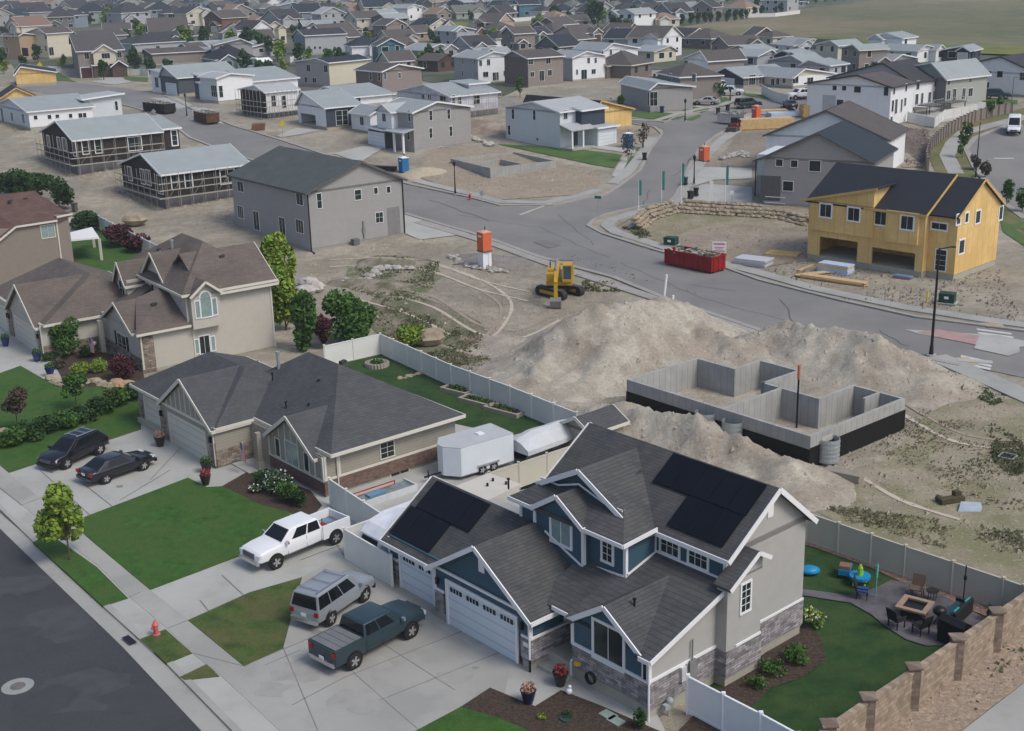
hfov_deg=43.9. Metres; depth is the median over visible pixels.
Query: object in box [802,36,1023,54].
field edge
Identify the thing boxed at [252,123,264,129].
steel crate
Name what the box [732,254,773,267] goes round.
bundle of boards
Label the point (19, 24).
house
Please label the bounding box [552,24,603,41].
house
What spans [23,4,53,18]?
house
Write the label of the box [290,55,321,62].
vinyl fence
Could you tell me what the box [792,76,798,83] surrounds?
window
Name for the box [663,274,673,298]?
pipe stub
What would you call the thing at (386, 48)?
window
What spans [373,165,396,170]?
steel beams
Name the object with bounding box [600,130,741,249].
sidewalk
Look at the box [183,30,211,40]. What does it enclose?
house
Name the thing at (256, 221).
window
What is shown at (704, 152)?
portable toilet
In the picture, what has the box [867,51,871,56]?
window
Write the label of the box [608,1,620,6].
house
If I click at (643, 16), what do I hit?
house
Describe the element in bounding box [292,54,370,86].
house
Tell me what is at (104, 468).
sedan
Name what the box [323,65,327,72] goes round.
window
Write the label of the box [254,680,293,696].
stain
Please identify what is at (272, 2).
house
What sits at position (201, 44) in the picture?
house
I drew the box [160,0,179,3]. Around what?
house
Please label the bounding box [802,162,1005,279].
unfinished duplex
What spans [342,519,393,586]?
vinyl gate
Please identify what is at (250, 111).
scaffolding
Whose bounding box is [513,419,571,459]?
covered boat
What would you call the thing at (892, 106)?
window
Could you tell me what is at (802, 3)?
house
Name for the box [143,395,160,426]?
garage door
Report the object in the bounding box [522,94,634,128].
unfinished house
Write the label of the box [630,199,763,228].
rock wall
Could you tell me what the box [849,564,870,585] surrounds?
play table
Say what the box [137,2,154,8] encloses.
house
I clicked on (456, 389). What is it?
garden bed
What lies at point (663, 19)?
house
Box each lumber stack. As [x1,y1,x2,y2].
[739,116,794,129]
[764,250,801,256]
[794,271,830,275]
[797,264,814,270]
[797,272,868,286]
[799,104,809,117]
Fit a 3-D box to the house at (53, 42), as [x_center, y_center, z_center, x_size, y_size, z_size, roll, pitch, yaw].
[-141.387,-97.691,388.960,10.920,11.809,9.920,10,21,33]
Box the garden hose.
[584,671,595,684]
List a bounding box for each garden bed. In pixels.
[364,358,388,369]
[440,383,470,395]
[458,393,499,406]
[483,402,523,418]
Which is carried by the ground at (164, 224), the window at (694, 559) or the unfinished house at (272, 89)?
the unfinished house at (272, 89)
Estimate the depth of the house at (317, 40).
375.70 m
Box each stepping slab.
[598,709,617,718]
[606,715,625,726]
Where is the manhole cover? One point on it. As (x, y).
(17, 686)
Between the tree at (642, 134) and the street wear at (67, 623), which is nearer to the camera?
the street wear at (67, 623)
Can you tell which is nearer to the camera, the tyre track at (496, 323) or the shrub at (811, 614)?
the shrub at (811, 614)
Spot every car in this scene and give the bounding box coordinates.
[693,96,720,104]
[783,100,797,108]
[986,88,1011,98]
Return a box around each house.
[0,1,20,8]
[0,8,14,26]
[0,33,36,59]
[0,84,36,100]
[0,91,124,130]
[0,191,73,284]
[0,233,278,373]
[4,0,30,2]
[4,8,27,16]
[4,15,51,32]
[8,2,47,8]
[13,63,57,85]
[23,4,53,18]
[25,26,72,58]
[36,0,61,8]
[38,112,181,174]
[46,8,74,28]
[53,6,74,9]
[58,0,86,9]
[66,9,88,27]
[68,32,128,77]
[72,29,128,39]
[76,2,106,23]
[87,0,112,6]
[101,22,131,35]
[103,3,135,7]
[105,2,150,24]
[113,0,142,4]
[117,143,248,208]
[119,33,185,51]
[129,351,465,496]
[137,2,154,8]
[141,0,159,2]
[142,46,206,64]
[146,1,168,17]
[146,17,188,34]
[146,31,179,38]
[148,61,234,95]
[156,5,178,17]
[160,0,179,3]
[167,0,186,6]
[173,6,209,25]
[177,42,208,46]
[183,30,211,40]
[186,40,218,46]
[187,0,203,6]
[190,66,299,103]
[200,0,222,7]
[200,44,257,68]
[202,47,210,53]
[203,9,248,31]
[204,0,232,7]
[206,5,224,9]
[209,37,252,54]
[216,23,234,39]
[222,4,256,15]
[226,146,407,253]
[229,20,273,36]
[233,0,257,3]
[237,82,299,118]
[241,29,275,40]
[243,2,260,7]
[248,16,261,19]
[249,40,274,55]
[251,3,270,13]
[252,57,272,64]
[257,6,281,15]
[258,0,281,4]
[260,8,303,32]
[265,21,286,42]
[267,1,298,8]
[290,3,320,19]
[292,27,347,54]
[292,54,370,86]
[294,0,317,2]
[294,88,360,129]
[298,19,332,28]
[310,22,362,42]
[311,6,346,22]
[314,0,333,2]
[318,82,395,104]
[319,3,336,7]
[332,0,353,5]
[338,3,359,14]
[341,22,362,33]
[343,10,378,32]
[343,36,375,55]
[347,103,377,132]
[353,62,423,93]
[357,0,395,10]
[362,26,372,37]
[363,8,398,13]
[364,97,473,153]
[370,13,409,26]
[370,37,405,61]
[371,18,407,40]
[375,29,419,41]
[375,50,416,65]
[379,422,818,721]
[388,4,422,20]
[392,37,415,46]
[394,79,500,116]
[402,0,415,3]
[404,42,458,56]
[405,24,432,40]
[407,18,454,29]
[415,0,448,7]
[415,53,454,71]
[416,4,427,17]
[422,7,452,19]
[433,25,476,43]
[436,1,448,8]
[447,0,483,6]
[449,4,485,18]
[451,34,497,52]
[451,49,506,82]
[468,27,484,34]
[469,46,510,52]
[473,13,515,26]
[483,0,491,6]
[484,21,513,31]
[485,0,507,10]
[485,5,517,17]
[488,31,501,46]
[489,1,517,9]
[500,26,536,50]
[501,48,565,87]
[502,96,620,150]
[512,0,540,16]
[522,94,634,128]
[528,6,549,16]
[532,16,578,26]
[532,26,552,42]
[533,33,579,49]
[539,0,553,6]
[541,22,562,34]
[542,11,566,17]
[548,0,569,7]
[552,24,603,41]
[552,27,596,41]
[558,4,576,13]
[558,49,607,80]
[563,0,582,6]
[566,14,589,23]
[572,41,640,57]
[573,1,614,18]
[579,0,605,2]
[601,28,632,44]
[602,22,636,35]
[603,50,653,78]
[605,7,657,24]
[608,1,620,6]
[610,76,695,111]
[612,2,640,9]
[618,0,633,4]
[626,25,683,55]
[632,0,668,5]
[638,44,677,62]
[640,2,662,8]
[645,63,723,103]
[654,12,680,25]
[655,2,693,18]
[669,0,695,1]
[676,27,700,38]
[681,48,746,71]
[682,28,731,48]
[685,2,697,8]
[691,0,723,13]
[694,0,724,4]
[710,34,764,49]
[716,64,779,87]
[724,0,759,13]
[728,43,777,51]
[740,48,776,65]
[742,26,771,35]
[746,0,761,5]
[752,120,897,207]
[756,65,837,88]
[757,31,793,45]
[760,0,798,12]
[762,101,909,167]
[765,52,822,67]
[770,36,815,51]
[771,48,815,57]
[798,0,806,7]
[798,57,849,74]
[808,39,840,51]
[814,38,862,59]
[839,43,891,71]
[867,31,918,44]
[887,43,946,62]
[887,53,920,60]
[941,43,983,60]
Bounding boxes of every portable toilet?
[398,155,408,172]
[476,226,491,267]
[622,130,633,147]
[698,143,709,161]
[751,103,760,117]
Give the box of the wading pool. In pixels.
[803,565,819,574]
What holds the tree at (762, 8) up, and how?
on the suburb ground at (440, 77)
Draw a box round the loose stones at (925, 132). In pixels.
[902,127,930,167]
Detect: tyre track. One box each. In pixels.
[330,257,530,291]
[330,265,528,300]
[361,299,450,334]
[400,296,560,336]
[406,290,555,330]
[419,269,502,346]
[432,264,512,348]
[440,344,482,357]
[851,469,960,519]
[905,403,1023,441]
[905,414,1018,449]
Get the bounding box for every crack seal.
[430,200,488,220]
[461,215,783,319]
[559,215,593,244]
[779,299,792,321]
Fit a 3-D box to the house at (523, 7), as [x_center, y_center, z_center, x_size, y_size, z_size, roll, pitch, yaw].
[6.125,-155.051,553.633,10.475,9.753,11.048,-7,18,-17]
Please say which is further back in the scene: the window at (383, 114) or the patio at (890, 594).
the window at (383, 114)
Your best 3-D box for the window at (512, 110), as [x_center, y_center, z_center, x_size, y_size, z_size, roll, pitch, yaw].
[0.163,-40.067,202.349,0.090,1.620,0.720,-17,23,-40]
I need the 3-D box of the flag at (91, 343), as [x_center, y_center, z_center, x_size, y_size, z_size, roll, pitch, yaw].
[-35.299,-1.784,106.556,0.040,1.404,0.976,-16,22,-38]
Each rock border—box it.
[45,374,113,388]
[110,378,134,388]
[805,542,987,615]
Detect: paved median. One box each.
[919,329,978,343]
[974,337,1019,355]
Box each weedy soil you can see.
[346,255,441,295]
[622,208,807,248]
[816,398,1023,583]
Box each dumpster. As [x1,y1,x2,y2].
[142,100,175,113]
[193,109,219,123]
[664,245,726,272]
[717,110,751,123]
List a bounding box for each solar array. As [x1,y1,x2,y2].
[389,481,489,552]
[653,453,766,546]
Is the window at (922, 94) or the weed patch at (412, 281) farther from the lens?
the window at (922, 94)
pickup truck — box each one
[239,507,349,569]
[308,599,426,670]
[786,88,806,99]
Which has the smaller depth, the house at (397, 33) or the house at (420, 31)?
the house at (397, 33)
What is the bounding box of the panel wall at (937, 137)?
[925,102,1013,170]
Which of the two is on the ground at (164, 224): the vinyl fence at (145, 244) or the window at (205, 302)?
the vinyl fence at (145, 244)
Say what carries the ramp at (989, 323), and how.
on the sidewalk at (858, 297)
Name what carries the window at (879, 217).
in the unfinished duplex
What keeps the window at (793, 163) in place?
in the house at (794, 174)
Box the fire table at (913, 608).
[895,594,934,621]
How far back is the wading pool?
66.93 m
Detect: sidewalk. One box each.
[0,466,313,730]
[412,179,601,203]
[413,220,757,332]
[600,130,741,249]
[606,137,656,184]
[632,93,742,121]
[663,250,1023,327]
[930,354,1023,402]
[939,115,1023,173]
[963,683,1023,730]
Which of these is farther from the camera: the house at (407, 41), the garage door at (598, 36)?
the garage door at (598, 36)
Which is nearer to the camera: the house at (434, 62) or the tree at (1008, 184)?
the tree at (1008, 184)
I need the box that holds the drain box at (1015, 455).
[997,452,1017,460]
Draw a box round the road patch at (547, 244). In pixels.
[535,240,559,247]
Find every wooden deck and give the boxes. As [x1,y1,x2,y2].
[912,102,928,114]
[918,98,943,113]
[938,95,966,108]
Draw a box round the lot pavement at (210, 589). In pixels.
[0,327,664,730]
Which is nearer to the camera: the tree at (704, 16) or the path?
the path
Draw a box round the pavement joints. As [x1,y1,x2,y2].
[0,447,498,730]
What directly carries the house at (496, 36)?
on the ground at (164, 224)
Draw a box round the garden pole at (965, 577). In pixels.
[963,565,966,597]
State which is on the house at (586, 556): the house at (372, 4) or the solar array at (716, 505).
the solar array at (716, 505)
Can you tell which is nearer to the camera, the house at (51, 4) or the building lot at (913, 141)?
the building lot at (913, 141)
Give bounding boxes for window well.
[353,478,417,505]
[695,409,714,421]
[721,417,742,435]
[819,434,840,463]
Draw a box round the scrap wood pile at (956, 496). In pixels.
[935,489,964,504]
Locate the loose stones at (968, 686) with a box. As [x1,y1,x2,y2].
[910,636,1023,730]
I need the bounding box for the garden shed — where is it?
[559,404,629,446]
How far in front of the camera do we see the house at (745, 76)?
257.53 m
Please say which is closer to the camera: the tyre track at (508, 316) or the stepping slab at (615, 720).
the stepping slab at (615, 720)
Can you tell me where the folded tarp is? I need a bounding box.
[319,517,331,523]
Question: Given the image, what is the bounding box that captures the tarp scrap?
[958,501,981,511]
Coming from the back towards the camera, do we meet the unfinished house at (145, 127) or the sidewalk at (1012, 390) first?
the unfinished house at (145, 127)
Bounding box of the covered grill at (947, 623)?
[937,612,971,643]
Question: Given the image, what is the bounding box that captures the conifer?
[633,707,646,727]
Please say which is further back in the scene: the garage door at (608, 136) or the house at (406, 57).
the house at (406, 57)
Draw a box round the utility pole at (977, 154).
[973,122,980,177]
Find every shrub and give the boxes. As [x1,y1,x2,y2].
[0,426,28,446]
[14,419,45,440]
[30,414,61,433]
[36,351,58,360]
[48,358,65,367]
[48,409,81,426]
[68,404,98,422]
[69,210,98,230]
[69,361,89,374]
[76,344,98,356]
[84,395,117,413]
[89,357,107,371]
[101,387,133,403]
[102,223,133,243]
[105,388,121,403]
[107,356,137,378]
[112,353,128,360]
[121,233,150,251]
[123,382,138,399]
[247,480,266,492]
[253,468,275,484]
[263,469,294,494]
[276,481,296,501]
[288,488,306,506]
[395,323,427,345]
[537,712,545,718]
[561,710,572,718]
[617,94,624,104]
[744,674,768,689]
[758,657,787,676]
[782,643,809,664]
[803,605,826,628]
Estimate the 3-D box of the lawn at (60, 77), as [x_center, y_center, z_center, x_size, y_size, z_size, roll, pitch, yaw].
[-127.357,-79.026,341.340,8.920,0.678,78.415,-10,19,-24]
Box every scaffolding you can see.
[34,130,164,175]
[113,163,231,210]
[235,88,300,118]
[392,90,501,117]
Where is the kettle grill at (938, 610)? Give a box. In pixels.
[933,605,946,627]
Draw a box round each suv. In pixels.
[36,426,109,469]
[290,569,375,626]
[721,85,744,95]
[734,97,761,108]
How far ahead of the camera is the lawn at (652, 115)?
220.49 m
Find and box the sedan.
[75,449,156,484]
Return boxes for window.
[0,108,4,121]
[40,224,55,238]
[46,135,50,147]
[48,47,53,55]
[56,136,60,150]
[62,137,66,150]
[72,141,76,156]
[81,140,89,154]
[84,53,89,58]
[94,139,102,153]
[101,53,110,58]
[114,101,118,110]
[116,331,126,355]
[117,52,121,57]
[118,279,124,293]
[127,136,142,150]
[127,166,132,181]
[139,168,145,184]
[145,169,151,185]
[154,77,158,87]
[156,174,163,194]
[170,129,178,145]
[170,175,179,188]
[184,173,193,188]
[194,300,201,318]
[195,339,199,354]
[198,334,210,354]
[199,295,212,318]
[210,85,217,96]
[210,335,216,351]
[211,297,217,315]
[218,85,223,97]
[219,168,234,184]
[237,181,243,192]
[237,205,243,218]
[252,210,259,230]
[271,95,275,106]
[274,436,280,458]
[278,216,285,236]
[281,95,285,107]
[284,439,299,468]
[295,218,303,233]
[296,193,303,205]
[303,451,309,473]
[306,64,310,71]
[316,193,322,208]
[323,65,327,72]
[335,110,342,125]
[342,110,348,124]
[354,189,361,200]
[360,117,363,125]
[373,187,377,194]
[375,211,383,223]
[379,439,394,459]
[381,46,388,50]
[382,113,385,121]
[386,186,390,193]
[390,468,409,476]
[429,110,432,120]
[429,128,432,138]
[440,95,446,101]
[447,109,450,118]
[449,126,452,136]
[473,93,479,105]
[483,71,488,76]
[492,72,495,80]
[507,125,510,134]
[511,109,514,118]
[520,43,525,48]
[528,59,533,64]
[532,110,535,119]
[539,70,543,80]
[546,58,550,63]
[549,517,572,550]
[563,109,567,119]
[581,69,586,79]
[591,616,625,673]
[600,540,613,566]
[641,663,647,680]
[650,91,657,105]
[659,52,663,58]
[659,538,680,559]
[686,550,709,571]
[692,73,695,81]
[739,579,752,615]
[748,57,753,63]
[749,74,755,84]
[775,159,782,166]
[782,181,793,191]
[790,63,795,67]
[790,160,797,167]
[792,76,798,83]
[807,77,813,81]
[809,160,820,171]
[818,202,832,218]
[836,99,843,104]
[841,65,845,72]
[846,206,860,222]
[853,86,860,92]
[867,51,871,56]
[874,211,885,226]
[883,86,888,95]
[891,100,893,111]
[894,99,897,113]
[899,214,914,231]
[915,93,918,103]
[920,92,923,104]
[928,92,930,102]
[930,221,948,231]
[946,90,950,99]
[948,51,956,57]
[952,88,956,99]
[955,213,960,225]
[958,238,965,255]
[962,88,965,99]
[964,211,969,223]
[968,88,972,96]
[974,209,981,224]
[996,71,1002,77]
[998,205,1003,221]
[1019,72,1023,79]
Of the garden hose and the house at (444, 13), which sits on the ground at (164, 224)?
the house at (444, 13)
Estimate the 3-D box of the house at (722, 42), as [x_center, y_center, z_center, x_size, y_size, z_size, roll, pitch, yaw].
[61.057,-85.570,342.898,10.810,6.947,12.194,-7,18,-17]
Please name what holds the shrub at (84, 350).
on the flower bed at (77, 357)
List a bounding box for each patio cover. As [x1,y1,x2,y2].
[70,227,102,259]
[457,473,521,499]
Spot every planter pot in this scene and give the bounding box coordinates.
[0,333,9,346]
[31,348,40,361]
[44,363,53,373]
[153,430,164,446]
[199,468,210,485]
[200,456,211,471]
[520,681,536,704]
[552,663,567,686]
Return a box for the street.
[0,529,200,730]
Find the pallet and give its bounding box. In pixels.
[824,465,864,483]
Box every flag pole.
[638,180,641,210]
[661,171,664,206]
[680,163,683,202]
[725,165,728,201]
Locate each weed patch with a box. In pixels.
[348,255,439,301]
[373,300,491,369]
[577,274,620,291]
[622,225,653,239]
[827,505,1023,552]
[875,408,1023,509]
[957,643,1023,709]
[976,386,1006,404]
[988,423,1023,483]
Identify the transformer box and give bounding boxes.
[661,235,680,246]
[937,291,958,305]
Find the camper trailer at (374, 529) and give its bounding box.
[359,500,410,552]
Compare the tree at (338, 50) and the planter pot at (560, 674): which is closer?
the planter pot at (560, 674)
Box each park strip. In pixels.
[33,539,127,606]
[140,629,191,664]
[181,664,218,679]
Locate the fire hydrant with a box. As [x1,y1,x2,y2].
[150,619,160,635]
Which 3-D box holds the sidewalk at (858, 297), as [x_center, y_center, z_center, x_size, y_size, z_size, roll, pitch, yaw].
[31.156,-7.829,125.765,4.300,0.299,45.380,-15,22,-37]
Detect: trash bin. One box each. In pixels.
[70,202,77,210]
[642,152,646,159]
[682,177,687,184]
[687,190,693,198]
[693,187,698,195]
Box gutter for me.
[0,514,229,730]
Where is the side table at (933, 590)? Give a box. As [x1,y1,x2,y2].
[926,587,938,600]
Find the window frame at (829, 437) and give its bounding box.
[822,434,831,440]
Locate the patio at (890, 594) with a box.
[802,580,984,645]
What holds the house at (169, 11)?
on the suburb ground at (440, 77)
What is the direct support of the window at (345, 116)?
in the house at (326, 109)
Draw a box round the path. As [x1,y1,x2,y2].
[612,158,628,176]
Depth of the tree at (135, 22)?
496.50 m
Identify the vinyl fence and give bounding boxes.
[68,215,156,252]
[128,69,148,76]
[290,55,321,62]
[323,332,577,423]
[327,477,381,523]
[488,446,568,493]
[513,16,534,21]
[686,673,793,730]
[743,10,799,17]
[761,84,789,102]
[805,510,1023,606]
[907,103,978,127]
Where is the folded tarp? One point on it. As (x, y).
(327, 520)
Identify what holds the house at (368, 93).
on the ground at (164, 224)
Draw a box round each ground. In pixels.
[0,0,1010,95]
[0,64,1023,730]
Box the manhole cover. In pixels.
[1,678,33,694]
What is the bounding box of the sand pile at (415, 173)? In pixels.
[400,167,446,179]
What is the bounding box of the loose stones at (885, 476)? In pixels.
[825,383,1023,557]
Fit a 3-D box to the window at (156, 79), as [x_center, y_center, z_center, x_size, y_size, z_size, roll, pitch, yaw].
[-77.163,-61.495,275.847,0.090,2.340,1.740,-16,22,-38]
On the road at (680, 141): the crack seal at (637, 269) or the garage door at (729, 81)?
the crack seal at (637, 269)
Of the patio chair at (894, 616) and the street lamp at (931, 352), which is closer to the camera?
the patio chair at (894, 616)
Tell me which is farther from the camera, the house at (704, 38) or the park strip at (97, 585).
the house at (704, 38)
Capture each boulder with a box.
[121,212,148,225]
[416,328,444,345]
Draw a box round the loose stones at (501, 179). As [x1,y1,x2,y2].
[425,170,599,194]
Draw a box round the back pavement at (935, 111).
[918,102,995,122]
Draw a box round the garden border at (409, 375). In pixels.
[397,371,423,379]
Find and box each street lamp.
[183,93,188,116]
[452,161,457,194]
[683,98,686,121]
[692,154,695,184]
[926,246,955,356]
[1010,76,1023,113]
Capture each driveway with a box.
[48,66,61,72]
[92,77,130,84]
[151,98,191,108]
[192,107,222,123]
[245,560,509,730]
[277,128,317,136]
[334,146,382,160]
[405,215,469,238]
[587,144,634,152]
[684,184,751,201]
[691,167,751,186]
[906,329,1023,346]
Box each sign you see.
[278,120,284,133]
[709,181,712,200]
[712,241,725,252]
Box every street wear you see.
[0,574,54,594]
[6,684,81,714]
[16,602,96,643]
[38,667,130,713]
[95,685,162,714]
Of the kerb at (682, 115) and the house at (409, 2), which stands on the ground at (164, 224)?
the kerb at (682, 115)
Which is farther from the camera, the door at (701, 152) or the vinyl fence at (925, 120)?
the vinyl fence at (925, 120)
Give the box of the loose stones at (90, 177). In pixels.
[0,121,229,217]
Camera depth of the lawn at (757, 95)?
240.43 m
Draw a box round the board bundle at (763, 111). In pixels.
[761,108,787,113]
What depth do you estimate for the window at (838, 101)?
210.47 m
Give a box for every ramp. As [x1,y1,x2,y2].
[957,357,979,364]
[981,322,1003,326]
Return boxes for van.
[1006,114,1022,133]
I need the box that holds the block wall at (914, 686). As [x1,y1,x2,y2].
[819,592,1023,730]
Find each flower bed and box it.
[57,351,143,387]
[223,472,321,514]
[461,688,658,730]
[680,624,825,730]
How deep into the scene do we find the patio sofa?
62.07 m
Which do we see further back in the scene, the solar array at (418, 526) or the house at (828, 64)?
the house at (828, 64)
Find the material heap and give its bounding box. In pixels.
[892,273,913,279]
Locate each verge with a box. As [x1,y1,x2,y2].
[883,631,1023,730]
[930,108,1023,234]
[1001,211,1023,244]
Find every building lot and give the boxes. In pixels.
[420,150,599,199]
[623,205,811,267]
[721,129,769,166]
[902,152,921,166]
[905,128,927,167]
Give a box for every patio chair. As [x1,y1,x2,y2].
[853,575,868,600]
[886,607,906,629]
[909,572,926,597]
[911,615,933,636]
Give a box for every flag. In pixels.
[89,338,94,352]
[240,442,245,463]
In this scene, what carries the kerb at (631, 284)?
on the ground at (164, 224)
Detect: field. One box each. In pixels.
[514,20,532,26]
[602,0,1023,45]
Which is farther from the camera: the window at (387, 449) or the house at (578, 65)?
the house at (578, 65)
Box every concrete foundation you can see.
[450,152,555,177]
[626,357,905,465]
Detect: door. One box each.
[0,305,8,332]
[10,27,15,32]
[13,314,36,349]
[80,67,92,77]
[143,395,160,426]
[165,82,176,95]
[167,411,208,459]
[211,26,216,31]
[368,131,384,148]
[398,554,434,605]
[399,159,401,171]
[445,578,518,663]
[474,13,481,18]
[478,234,481,250]
[573,131,577,144]
[594,34,600,41]
[599,128,615,145]
[661,21,668,25]
[700,148,702,160]
[721,77,734,84]
[752,107,755,117]
[934,248,947,271]
[957,52,967,59]
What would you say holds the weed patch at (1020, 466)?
on the weedy soil at (964, 548)
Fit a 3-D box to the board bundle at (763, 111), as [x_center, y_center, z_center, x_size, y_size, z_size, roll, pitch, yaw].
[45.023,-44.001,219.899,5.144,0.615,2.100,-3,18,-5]
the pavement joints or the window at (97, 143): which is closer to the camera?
the pavement joints
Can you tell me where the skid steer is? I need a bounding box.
[726,117,739,130]
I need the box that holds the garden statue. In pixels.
[566,685,571,694]
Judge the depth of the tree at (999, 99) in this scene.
214.34 m
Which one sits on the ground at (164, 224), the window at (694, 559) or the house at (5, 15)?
the house at (5, 15)
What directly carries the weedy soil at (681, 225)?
on the building lot at (787, 237)
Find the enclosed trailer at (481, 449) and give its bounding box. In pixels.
[424,423,513,478]
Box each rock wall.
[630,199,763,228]
[763,208,808,225]
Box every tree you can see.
[0,26,8,32]
[0,47,7,65]
[0,59,8,71]
[0,168,22,193]
[0,385,27,422]
[8,169,33,192]
[18,55,28,63]
[26,172,55,194]
[31,44,42,59]
[32,481,84,559]
[44,175,74,206]
[47,316,80,356]
[57,54,66,66]
[59,371,87,404]
[84,11,92,23]
[97,59,109,79]
[99,6,110,22]
[122,29,130,37]
[126,46,138,67]
[132,18,139,28]
[133,55,142,68]
[134,23,145,35]
[144,57,155,73]
[162,58,172,64]
[176,25,184,34]
[178,25,193,39]
[186,35,194,41]
[197,26,210,40]
[222,28,236,39]
[236,48,250,67]
[240,27,254,41]
[249,29,257,39]
[253,60,264,66]
[255,32,273,51]
[259,231,297,313]
[264,59,277,66]
[271,265,297,329]
[272,39,285,61]
[278,57,288,68]
[290,24,297,32]
[290,289,317,350]
[292,43,304,60]
[302,46,312,58]
[314,313,331,343]
[321,288,376,340]
[322,48,332,56]
[333,46,349,55]
[365,31,371,38]
[421,43,433,54]
[427,28,434,40]
[432,36,440,43]
[434,46,442,52]
[467,10,473,20]
[482,29,492,34]
[515,77,523,93]
[531,17,539,26]
[535,13,543,20]
[549,5,556,11]
[584,2,593,19]
[590,0,605,27]
[599,7,607,21]
[608,11,615,21]
[615,16,622,22]
[619,133,636,155]
[623,18,631,22]
[636,122,649,142]
[679,13,684,23]
[688,12,694,22]
[695,12,700,23]
[701,12,707,21]
[707,11,713,21]
[714,81,726,95]
[715,10,721,20]
[724,11,731,21]
[732,10,737,19]
[738,9,743,19]
[744,9,748,17]
[752,6,757,13]
[759,5,765,12]
[778,3,783,11]
[957,133,968,155]
[960,121,973,136]
[970,154,980,167]
[979,160,991,176]
[986,100,995,115]
[996,95,1004,104]
[1001,179,1015,203]
[1015,187,1023,211]
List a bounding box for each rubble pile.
[295,276,325,294]
[340,264,414,280]
[447,254,508,272]
[471,135,494,146]
[719,150,750,159]
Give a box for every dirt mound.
[327,258,434,292]
[452,253,533,270]
[460,334,527,358]
[471,119,505,134]
[474,295,775,403]
[556,401,857,511]
[735,319,991,407]
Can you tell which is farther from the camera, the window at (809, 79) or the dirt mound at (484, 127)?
the window at (809, 79)
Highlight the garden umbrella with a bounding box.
[875,563,878,596]
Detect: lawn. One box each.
[0,366,140,472]
[12,64,75,81]
[71,228,137,272]
[75,478,290,589]
[124,76,147,81]
[188,577,301,665]
[343,354,544,434]
[414,20,468,26]
[416,707,528,730]
[500,144,621,167]
[632,111,684,119]
[686,115,701,119]
[693,107,710,111]
[709,545,986,730]
[715,97,733,106]
[743,93,766,98]
[985,98,1017,103]
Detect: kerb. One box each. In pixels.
[0,504,241,730]
[121,103,253,160]
[164,95,408,184]
[405,213,961,365]
[408,123,663,205]
[586,129,1023,331]
[632,105,733,122]
[963,116,1023,218]
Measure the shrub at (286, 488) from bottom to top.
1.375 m
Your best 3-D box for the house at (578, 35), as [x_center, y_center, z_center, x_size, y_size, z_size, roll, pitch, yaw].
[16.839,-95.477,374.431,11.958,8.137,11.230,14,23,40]
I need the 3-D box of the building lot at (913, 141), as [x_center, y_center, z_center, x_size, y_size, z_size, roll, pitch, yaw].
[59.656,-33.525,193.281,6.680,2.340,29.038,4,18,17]
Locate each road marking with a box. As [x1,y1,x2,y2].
[974,365,990,369]
[977,328,1011,334]
[978,332,1013,337]
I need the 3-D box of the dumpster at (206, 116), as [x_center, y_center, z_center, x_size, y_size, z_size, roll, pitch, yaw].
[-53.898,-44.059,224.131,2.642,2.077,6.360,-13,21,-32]
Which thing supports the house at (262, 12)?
on the ground at (164, 224)
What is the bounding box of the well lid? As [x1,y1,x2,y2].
[559,714,572,721]
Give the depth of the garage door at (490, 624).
60.64 m
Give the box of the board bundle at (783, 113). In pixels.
[766,110,800,116]
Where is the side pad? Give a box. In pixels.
[348,424,563,511]
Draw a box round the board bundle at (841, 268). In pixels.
[817,260,854,275]
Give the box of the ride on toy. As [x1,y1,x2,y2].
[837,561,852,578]
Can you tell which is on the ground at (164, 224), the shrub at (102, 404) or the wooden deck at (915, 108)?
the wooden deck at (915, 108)
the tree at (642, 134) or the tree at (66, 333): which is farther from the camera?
the tree at (642, 134)
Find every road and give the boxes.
[14,79,408,212]
[405,97,1023,377]
[969,126,1023,214]
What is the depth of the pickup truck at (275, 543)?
70.06 m
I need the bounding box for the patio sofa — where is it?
[939,596,973,620]
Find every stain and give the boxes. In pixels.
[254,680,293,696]
[267,656,331,682]
[326,688,388,714]
[358,654,392,671]
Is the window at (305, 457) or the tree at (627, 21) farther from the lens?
the tree at (627, 21)
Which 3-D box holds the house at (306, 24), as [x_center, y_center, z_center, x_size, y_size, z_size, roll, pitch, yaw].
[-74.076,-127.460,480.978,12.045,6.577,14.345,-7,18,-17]
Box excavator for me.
[535,258,584,307]
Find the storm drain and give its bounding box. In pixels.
[122,634,137,643]
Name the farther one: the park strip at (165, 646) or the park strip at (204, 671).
the park strip at (165, 646)
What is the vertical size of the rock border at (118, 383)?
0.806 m
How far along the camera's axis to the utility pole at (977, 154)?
172.34 m
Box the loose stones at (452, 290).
[304,236,719,397]
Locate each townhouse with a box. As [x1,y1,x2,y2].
[804,70,917,123]
[826,59,937,111]
[914,58,991,107]
[979,53,1023,96]

